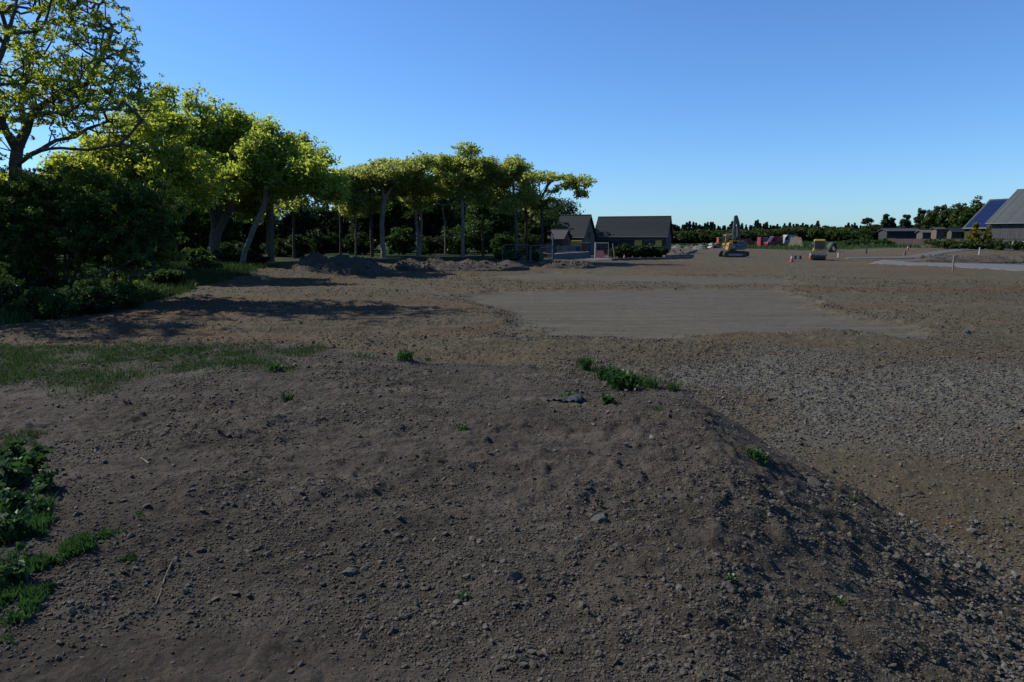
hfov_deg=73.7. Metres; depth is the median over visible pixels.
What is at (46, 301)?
shrub
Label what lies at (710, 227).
conifer
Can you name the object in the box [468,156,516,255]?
broadleaf tree
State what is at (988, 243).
shrub
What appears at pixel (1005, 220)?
barn
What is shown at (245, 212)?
broadleaf tree
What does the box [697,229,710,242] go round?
broadleaf tree
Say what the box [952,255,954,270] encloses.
timber post
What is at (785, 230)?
broadleaf tree
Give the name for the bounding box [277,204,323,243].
broadleaf tree
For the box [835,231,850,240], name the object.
broadleaf tree
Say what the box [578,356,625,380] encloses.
weed
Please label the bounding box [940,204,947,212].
pine tree
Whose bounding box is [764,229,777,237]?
broadleaf tree
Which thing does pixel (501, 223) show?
broadleaf tree
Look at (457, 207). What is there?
broadleaf tree
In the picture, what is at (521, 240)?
shrub
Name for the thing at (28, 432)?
seedlings
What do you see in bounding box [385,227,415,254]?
shrub
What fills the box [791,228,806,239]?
broadleaf tree
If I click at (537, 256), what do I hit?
shrub
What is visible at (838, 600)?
weed
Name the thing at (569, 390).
weed
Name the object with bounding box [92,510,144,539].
seedlings
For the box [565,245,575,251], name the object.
pallet load
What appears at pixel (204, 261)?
shrub
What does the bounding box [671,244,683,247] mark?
gravel heap
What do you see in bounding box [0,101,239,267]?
broadleaf tree
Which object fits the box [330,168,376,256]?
broadleaf tree
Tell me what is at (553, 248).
timber post
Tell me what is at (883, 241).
shrub
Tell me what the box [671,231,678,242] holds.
broadleaf tree
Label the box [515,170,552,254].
broadleaf tree
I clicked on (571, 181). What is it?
broadleaf tree
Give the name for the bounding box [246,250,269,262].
shrub
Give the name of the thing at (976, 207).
broadleaf tree
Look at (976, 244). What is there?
shrub
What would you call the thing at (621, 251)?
shrub
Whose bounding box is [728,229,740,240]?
broadleaf tree
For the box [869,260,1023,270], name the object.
footpath
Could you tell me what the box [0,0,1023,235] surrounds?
sky
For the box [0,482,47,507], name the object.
broad leaved plant
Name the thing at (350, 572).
rock
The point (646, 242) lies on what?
window
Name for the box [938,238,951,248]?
shrub
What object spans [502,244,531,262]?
fence panel
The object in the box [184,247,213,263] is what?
shrub
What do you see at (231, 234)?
broadleaf tree
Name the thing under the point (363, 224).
broadleaf tree
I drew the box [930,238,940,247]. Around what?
shrub
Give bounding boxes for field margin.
[685,240,962,249]
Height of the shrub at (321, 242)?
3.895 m
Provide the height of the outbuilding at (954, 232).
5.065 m
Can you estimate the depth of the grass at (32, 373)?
9.07 m
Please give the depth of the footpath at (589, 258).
94.83 m
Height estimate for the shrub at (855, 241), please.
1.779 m
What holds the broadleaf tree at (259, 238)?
on the ground at (720, 307)
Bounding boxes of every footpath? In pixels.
[569,257,610,259]
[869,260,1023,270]
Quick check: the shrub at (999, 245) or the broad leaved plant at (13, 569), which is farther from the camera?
the shrub at (999, 245)
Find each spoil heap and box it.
[291,252,386,275]
[388,257,529,270]
[541,260,596,268]
[666,249,683,254]
[789,236,801,245]
[904,254,1023,263]
[920,244,935,247]
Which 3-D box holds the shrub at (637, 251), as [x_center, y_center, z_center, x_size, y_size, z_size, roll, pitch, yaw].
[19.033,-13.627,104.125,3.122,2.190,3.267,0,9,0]
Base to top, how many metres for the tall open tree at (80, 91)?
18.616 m
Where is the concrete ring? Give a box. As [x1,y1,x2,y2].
[827,242,836,251]
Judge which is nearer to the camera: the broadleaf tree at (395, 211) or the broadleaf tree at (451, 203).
the broadleaf tree at (395, 211)
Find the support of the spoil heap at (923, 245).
on the ground at (720, 307)
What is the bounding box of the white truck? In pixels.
[782,235,796,243]
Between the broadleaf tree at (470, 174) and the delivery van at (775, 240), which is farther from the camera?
the delivery van at (775, 240)
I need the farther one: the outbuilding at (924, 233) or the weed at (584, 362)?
the outbuilding at (924, 233)
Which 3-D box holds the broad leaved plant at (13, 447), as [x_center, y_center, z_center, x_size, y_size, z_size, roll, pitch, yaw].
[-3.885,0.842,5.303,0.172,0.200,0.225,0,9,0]
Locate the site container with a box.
[757,237,768,245]
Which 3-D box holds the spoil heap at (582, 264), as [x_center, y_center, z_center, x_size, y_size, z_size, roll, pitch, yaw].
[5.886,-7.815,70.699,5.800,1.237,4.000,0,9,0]
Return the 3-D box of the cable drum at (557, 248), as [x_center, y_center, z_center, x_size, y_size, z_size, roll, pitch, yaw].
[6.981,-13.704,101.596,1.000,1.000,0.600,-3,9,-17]
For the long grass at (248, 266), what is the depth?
47.05 m
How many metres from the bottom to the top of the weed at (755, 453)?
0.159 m
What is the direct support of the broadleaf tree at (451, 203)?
on the ground at (720, 307)
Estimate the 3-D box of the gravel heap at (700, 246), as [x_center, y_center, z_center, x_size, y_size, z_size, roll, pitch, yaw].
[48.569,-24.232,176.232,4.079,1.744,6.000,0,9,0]
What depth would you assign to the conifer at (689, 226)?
326.98 m
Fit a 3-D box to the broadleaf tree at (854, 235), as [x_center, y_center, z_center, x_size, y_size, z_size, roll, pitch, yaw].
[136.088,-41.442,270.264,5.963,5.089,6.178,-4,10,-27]
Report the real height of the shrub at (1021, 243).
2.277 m
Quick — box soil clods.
[0,342,1023,681]
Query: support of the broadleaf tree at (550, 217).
on the ground at (720, 307)
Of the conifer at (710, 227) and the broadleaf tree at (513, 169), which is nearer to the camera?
the broadleaf tree at (513, 169)
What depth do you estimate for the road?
108.34 m
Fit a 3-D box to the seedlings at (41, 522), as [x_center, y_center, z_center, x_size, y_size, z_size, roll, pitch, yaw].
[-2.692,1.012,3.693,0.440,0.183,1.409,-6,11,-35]
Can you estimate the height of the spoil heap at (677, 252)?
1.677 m
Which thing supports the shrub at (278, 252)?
on the ground at (720, 307)
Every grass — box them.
[0,257,279,325]
[0,337,333,401]
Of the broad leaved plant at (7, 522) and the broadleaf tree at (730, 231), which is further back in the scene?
the broadleaf tree at (730, 231)
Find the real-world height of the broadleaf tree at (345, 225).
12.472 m
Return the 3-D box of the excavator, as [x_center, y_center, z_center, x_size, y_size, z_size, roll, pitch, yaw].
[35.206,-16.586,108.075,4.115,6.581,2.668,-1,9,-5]
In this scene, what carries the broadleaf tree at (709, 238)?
on the ground at (720, 307)
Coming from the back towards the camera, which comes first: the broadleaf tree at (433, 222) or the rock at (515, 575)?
the broadleaf tree at (433, 222)
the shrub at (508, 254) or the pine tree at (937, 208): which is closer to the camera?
the shrub at (508, 254)
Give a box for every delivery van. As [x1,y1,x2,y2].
[740,239,756,244]
[764,236,784,245]
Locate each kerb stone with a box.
[611,257,691,260]
[663,254,693,256]
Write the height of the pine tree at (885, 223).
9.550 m
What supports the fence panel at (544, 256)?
on the ground at (720, 307)
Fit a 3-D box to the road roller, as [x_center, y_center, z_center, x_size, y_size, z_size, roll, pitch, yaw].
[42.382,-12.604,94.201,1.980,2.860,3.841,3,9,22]
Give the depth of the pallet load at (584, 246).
104.37 m
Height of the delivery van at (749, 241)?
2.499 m
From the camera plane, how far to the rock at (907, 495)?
8.36 m
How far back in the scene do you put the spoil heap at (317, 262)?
54.18 m
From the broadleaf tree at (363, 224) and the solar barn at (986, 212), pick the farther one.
the solar barn at (986, 212)
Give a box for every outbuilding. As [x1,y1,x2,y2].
[915,229,930,238]
[929,227,946,238]
[945,227,964,238]
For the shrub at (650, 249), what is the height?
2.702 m
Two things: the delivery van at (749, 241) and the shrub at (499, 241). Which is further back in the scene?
the delivery van at (749, 241)
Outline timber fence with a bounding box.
[879,238,960,245]
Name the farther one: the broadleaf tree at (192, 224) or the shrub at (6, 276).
the broadleaf tree at (192, 224)
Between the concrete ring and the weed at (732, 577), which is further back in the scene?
the concrete ring
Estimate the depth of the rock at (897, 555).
4.89 m
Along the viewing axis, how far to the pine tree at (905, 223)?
206.08 m
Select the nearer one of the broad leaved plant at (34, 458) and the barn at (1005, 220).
the broad leaved plant at (34, 458)
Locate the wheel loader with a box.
[707,237,722,247]
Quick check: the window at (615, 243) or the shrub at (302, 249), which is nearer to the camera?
the shrub at (302, 249)
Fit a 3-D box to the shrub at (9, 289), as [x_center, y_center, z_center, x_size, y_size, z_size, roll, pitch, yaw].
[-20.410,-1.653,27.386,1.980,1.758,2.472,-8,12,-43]
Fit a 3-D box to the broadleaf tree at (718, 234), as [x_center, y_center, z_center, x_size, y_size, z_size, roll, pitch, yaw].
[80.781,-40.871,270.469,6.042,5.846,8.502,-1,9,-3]
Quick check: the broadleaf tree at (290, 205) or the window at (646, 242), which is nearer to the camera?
the broadleaf tree at (290, 205)
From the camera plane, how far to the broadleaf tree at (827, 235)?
277.43 m
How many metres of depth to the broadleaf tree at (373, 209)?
78.17 m
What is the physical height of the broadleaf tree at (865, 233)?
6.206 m
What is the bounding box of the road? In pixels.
[845,248,1022,258]
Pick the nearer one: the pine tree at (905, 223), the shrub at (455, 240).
the shrub at (455, 240)
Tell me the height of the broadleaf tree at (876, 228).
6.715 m
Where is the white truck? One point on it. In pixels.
(786, 239)
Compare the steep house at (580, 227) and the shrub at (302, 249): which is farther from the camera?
the steep house at (580, 227)
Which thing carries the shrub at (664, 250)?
on the ground at (720, 307)
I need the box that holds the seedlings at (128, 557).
[116,550,136,561]
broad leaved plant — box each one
[0,438,26,459]
[0,458,33,491]
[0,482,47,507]
[0,498,32,539]
[0,540,37,583]
[1,442,54,475]
[25,497,51,515]
[30,462,57,492]
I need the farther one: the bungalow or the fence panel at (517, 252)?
the bungalow
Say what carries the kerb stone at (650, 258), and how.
on the ground at (720, 307)
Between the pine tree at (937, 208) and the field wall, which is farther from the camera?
the pine tree at (937, 208)
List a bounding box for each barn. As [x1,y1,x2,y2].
[962,198,1008,240]
[985,189,1023,241]
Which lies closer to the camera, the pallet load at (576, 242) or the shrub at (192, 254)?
the shrub at (192, 254)
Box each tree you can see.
[0,0,165,270]
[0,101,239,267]
[0,157,186,291]
[82,182,189,284]
[119,80,343,254]
[154,206,205,253]
[194,206,246,249]
[203,130,319,261]
[215,114,352,265]
[233,205,280,253]
[264,213,285,242]
[273,193,331,258]
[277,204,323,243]
[309,202,349,251]
[329,166,367,253]
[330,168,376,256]
[330,205,352,237]
[344,156,445,257]
[344,157,401,256]
[346,189,388,252]
[368,189,423,252]
[384,171,443,256]
[410,140,500,257]
[413,196,472,252]
[422,153,459,255]
[444,196,466,223]
[451,197,472,249]
[464,187,522,252]
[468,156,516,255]
[485,154,559,260]
[512,208,553,251]
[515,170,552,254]
[524,169,596,253]
[543,209,563,250]
[549,198,598,230]
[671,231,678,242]
[676,231,691,244]
[687,231,702,242]
[688,230,704,244]
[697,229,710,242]
[703,231,716,243]
[711,231,722,242]
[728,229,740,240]
[740,229,757,238]
[753,230,764,239]
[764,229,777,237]
[776,228,782,235]
[780,226,799,235]
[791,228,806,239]
[806,227,824,239]
[806,229,825,238]
[824,232,831,241]
[828,229,847,241]
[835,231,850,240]
[848,231,860,239]
[859,225,875,240]
[861,217,873,225]
[864,223,881,239]
[878,213,891,234]
[889,217,896,227]
[899,214,913,227]
[911,208,927,228]
[920,209,939,228]
[932,206,941,214]
[935,206,952,238]
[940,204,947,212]
[944,203,968,239]
[951,209,973,240]
[967,195,984,214]
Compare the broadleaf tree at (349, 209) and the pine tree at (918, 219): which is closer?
the broadleaf tree at (349, 209)
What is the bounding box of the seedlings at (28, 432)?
[0,427,47,448]
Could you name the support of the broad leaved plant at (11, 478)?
on the ground at (720, 307)
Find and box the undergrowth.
[0,274,173,322]
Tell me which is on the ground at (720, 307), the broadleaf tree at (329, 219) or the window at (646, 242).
the broadleaf tree at (329, 219)
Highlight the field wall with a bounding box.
[135,268,176,275]
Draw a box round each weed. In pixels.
[267,360,281,371]
[277,390,294,401]
[352,351,378,358]
[393,342,420,360]
[454,422,466,430]
[456,590,473,599]
[561,388,578,397]
[575,349,600,370]
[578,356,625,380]
[592,368,653,390]
[601,393,616,404]
[638,371,661,389]
[665,375,685,391]
[723,572,739,585]
[744,444,768,466]
[833,594,846,605]
[849,494,861,503]
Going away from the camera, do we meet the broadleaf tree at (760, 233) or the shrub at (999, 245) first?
the shrub at (999, 245)
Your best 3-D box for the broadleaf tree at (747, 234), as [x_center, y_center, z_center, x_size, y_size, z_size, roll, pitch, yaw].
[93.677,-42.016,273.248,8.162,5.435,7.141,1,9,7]
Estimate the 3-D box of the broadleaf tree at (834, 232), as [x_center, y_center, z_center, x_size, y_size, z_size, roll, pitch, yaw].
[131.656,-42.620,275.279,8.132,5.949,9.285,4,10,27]
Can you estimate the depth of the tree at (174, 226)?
34.72 m
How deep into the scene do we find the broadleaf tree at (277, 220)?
116.74 m
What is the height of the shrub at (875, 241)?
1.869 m
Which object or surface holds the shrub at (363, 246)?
on the ground at (720, 307)
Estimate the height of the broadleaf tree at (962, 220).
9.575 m
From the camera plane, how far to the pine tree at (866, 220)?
225.83 m
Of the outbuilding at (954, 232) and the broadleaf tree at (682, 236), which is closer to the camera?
the outbuilding at (954, 232)
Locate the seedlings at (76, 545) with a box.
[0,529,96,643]
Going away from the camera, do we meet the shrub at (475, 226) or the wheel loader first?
the shrub at (475, 226)
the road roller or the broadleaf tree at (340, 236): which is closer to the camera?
the broadleaf tree at (340, 236)
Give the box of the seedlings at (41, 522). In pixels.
[0,489,57,564]
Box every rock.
[341,567,357,576]
[506,570,522,581]
[546,393,581,402]
[590,514,607,523]
[721,581,735,593]
[804,476,823,486]
[892,551,903,560]
[901,493,914,496]
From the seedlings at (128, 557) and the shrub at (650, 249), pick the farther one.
the shrub at (650, 249)
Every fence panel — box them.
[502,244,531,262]
[537,246,552,264]
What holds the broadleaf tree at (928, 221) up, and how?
on the ground at (720, 307)
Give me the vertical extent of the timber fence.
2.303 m
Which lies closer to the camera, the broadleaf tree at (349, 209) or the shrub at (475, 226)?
the broadleaf tree at (349, 209)
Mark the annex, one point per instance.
(559, 235)
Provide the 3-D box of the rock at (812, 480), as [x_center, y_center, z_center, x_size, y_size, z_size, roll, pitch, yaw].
[2.526,1.188,5.737,0.134,0.067,0.197,-2,9,-14]
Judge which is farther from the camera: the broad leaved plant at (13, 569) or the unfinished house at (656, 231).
the unfinished house at (656, 231)
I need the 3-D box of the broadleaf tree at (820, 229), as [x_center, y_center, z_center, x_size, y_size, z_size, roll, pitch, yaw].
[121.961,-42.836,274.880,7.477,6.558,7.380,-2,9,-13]
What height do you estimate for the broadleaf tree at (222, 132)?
15.950 m
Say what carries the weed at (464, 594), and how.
on the ground at (720, 307)
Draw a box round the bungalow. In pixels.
[877,228,917,239]
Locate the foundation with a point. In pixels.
(572, 254)
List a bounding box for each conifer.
[687,221,691,230]
[707,222,712,230]
[965,222,982,246]
[982,225,992,243]
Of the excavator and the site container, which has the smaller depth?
the excavator
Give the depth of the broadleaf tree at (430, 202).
84.11 m
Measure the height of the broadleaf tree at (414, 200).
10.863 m
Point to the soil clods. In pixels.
(650, 666)
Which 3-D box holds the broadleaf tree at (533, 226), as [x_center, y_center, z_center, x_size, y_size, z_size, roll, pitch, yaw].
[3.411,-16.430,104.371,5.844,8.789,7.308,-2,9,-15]
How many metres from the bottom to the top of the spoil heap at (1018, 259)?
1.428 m
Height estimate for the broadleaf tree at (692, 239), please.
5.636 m
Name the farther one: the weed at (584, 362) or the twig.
the weed at (584, 362)
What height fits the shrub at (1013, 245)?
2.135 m
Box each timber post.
[552,237,553,259]
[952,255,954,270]
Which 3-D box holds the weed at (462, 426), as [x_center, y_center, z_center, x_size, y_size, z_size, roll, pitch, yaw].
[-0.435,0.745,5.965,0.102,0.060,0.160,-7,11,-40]
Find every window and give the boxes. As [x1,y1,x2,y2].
[608,241,618,247]
[644,240,652,244]
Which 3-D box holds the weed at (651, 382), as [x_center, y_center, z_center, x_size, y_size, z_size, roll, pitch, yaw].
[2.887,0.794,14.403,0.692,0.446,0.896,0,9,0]
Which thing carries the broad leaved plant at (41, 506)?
on the ground at (720, 307)
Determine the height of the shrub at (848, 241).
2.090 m
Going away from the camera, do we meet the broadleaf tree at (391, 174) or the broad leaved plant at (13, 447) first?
the broad leaved plant at (13, 447)
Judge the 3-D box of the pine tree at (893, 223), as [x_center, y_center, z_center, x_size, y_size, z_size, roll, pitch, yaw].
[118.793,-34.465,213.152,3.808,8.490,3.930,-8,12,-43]
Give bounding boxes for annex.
[546,229,572,252]
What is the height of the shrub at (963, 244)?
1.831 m
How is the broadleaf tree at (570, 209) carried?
on the ground at (720, 307)
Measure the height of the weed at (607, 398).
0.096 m
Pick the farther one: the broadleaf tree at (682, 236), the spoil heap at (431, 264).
the broadleaf tree at (682, 236)
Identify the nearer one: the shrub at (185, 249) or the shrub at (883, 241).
the shrub at (185, 249)
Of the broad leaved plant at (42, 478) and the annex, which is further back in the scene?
the annex
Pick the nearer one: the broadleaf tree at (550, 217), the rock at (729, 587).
the rock at (729, 587)
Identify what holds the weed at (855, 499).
on the ground at (720, 307)
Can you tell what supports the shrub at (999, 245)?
on the ground at (720, 307)
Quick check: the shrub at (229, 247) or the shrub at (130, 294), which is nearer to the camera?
the shrub at (130, 294)
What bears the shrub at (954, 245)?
on the ground at (720, 307)
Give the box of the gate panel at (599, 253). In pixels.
[593,243,609,257]
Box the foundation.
[554,251,590,258]
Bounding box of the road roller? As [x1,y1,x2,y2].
[811,239,826,259]
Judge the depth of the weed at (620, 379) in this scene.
7.47 m
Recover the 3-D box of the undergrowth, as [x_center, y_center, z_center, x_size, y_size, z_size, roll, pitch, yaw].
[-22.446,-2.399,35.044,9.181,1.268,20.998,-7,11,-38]
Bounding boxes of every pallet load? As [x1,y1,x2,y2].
[562,239,568,248]
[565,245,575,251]
[571,240,581,250]
[581,243,588,250]
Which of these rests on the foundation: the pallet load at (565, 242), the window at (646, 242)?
the pallet load at (565, 242)
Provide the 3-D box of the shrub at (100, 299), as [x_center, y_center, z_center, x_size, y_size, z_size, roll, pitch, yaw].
[-17.719,-1.666,28.908,2.742,1.489,2.261,0,9,0]
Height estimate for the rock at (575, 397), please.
0.083 m
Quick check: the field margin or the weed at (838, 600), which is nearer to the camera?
the weed at (838, 600)
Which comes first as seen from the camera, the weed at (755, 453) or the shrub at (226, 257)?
the weed at (755, 453)
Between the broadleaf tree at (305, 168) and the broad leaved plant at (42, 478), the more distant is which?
the broadleaf tree at (305, 168)
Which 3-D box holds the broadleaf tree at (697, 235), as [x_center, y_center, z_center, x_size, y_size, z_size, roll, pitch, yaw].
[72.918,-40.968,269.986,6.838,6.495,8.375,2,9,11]
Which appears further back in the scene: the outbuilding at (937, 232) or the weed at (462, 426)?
the outbuilding at (937, 232)
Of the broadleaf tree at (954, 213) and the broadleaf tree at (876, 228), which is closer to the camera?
the broadleaf tree at (954, 213)
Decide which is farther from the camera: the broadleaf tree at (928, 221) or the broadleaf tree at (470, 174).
the broadleaf tree at (928, 221)
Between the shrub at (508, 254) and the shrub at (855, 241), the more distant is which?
the shrub at (855, 241)
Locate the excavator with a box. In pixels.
[718,215,748,256]
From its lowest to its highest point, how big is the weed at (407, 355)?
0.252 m
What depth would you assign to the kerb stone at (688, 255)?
104.57 m
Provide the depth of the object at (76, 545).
3.08 m
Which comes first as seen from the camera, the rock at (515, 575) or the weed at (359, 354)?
the rock at (515, 575)
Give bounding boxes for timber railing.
[950,237,1023,242]
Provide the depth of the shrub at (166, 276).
41.43 m
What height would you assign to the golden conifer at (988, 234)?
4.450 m
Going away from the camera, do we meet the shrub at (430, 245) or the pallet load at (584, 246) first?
the shrub at (430, 245)
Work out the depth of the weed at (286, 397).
6.86 m
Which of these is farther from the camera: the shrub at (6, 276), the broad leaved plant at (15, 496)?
the shrub at (6, 276)
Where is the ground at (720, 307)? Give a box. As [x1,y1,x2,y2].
[0,241,1023,681]
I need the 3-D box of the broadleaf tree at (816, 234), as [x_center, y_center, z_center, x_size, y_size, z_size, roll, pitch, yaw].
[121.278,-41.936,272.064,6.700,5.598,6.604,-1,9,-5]
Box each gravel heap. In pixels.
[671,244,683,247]
[692,244,707,248]
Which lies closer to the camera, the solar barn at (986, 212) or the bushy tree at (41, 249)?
the bushy tree at (41, 249)
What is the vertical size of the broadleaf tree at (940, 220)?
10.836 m
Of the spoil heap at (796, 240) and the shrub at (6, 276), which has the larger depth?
the spoil heap at (796, 240)
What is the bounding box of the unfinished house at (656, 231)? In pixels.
[595,216,672,252]
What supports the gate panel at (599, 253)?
on the ground at (720, 307)
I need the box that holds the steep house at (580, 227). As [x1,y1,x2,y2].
[557,214,596,253]
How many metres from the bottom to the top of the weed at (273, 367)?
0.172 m
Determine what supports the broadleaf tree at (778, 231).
on the ground at (720, 307)
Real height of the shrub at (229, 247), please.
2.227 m
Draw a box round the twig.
[155,561,172,604]
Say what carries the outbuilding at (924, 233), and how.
on the ground at (720, 307)
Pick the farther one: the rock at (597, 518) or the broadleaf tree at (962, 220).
the broadleaf tree at (962, 220)
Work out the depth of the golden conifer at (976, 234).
120.08 m
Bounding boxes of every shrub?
[0,274,25,290]
[0,278,24,317]
[5,284,88,318]
[65,285,124,313]
[110,283,145,308]
[144,269,186,286]
[146,247,190,263]
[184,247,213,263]
[187,255,222,269]
[207,241,250,254]
[212,249,240,263]
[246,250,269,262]
[260,238,291,256]
[274,234,311,257]
[302,228,339,254]
[342,232,378,254]
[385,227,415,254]
[421,235,448,254]
[439,225,476,254]
[465,214,494,253]
[489,232,514,251]
[493,249,522,259]
[511,233,540,254]
[524,249,546,261]
[609,243,633,257]
[628,245,646,257]
[639,243,658,257]
[651,246,670,256]
[842,239,853,245]
[853,239,860,244]
[859,238,872,244]
[870,239,880,245]
[880,238,895,245]
[923,239,934,244]
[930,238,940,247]
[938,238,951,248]
[946,239,960,248]
[957,240,973,248]
[968,241,985,248]
[981,238,996,248]
[993,238,1008,249]
[1007,240,1020,249]
[1014,240,1023,250]
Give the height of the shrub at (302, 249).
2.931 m
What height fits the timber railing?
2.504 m
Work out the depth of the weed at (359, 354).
9.15 m
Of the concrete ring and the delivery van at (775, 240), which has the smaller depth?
the concrete ring
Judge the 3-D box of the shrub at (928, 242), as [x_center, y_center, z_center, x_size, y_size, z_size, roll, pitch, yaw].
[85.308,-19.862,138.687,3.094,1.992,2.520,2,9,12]
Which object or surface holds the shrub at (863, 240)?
on the ground at (720, 307)

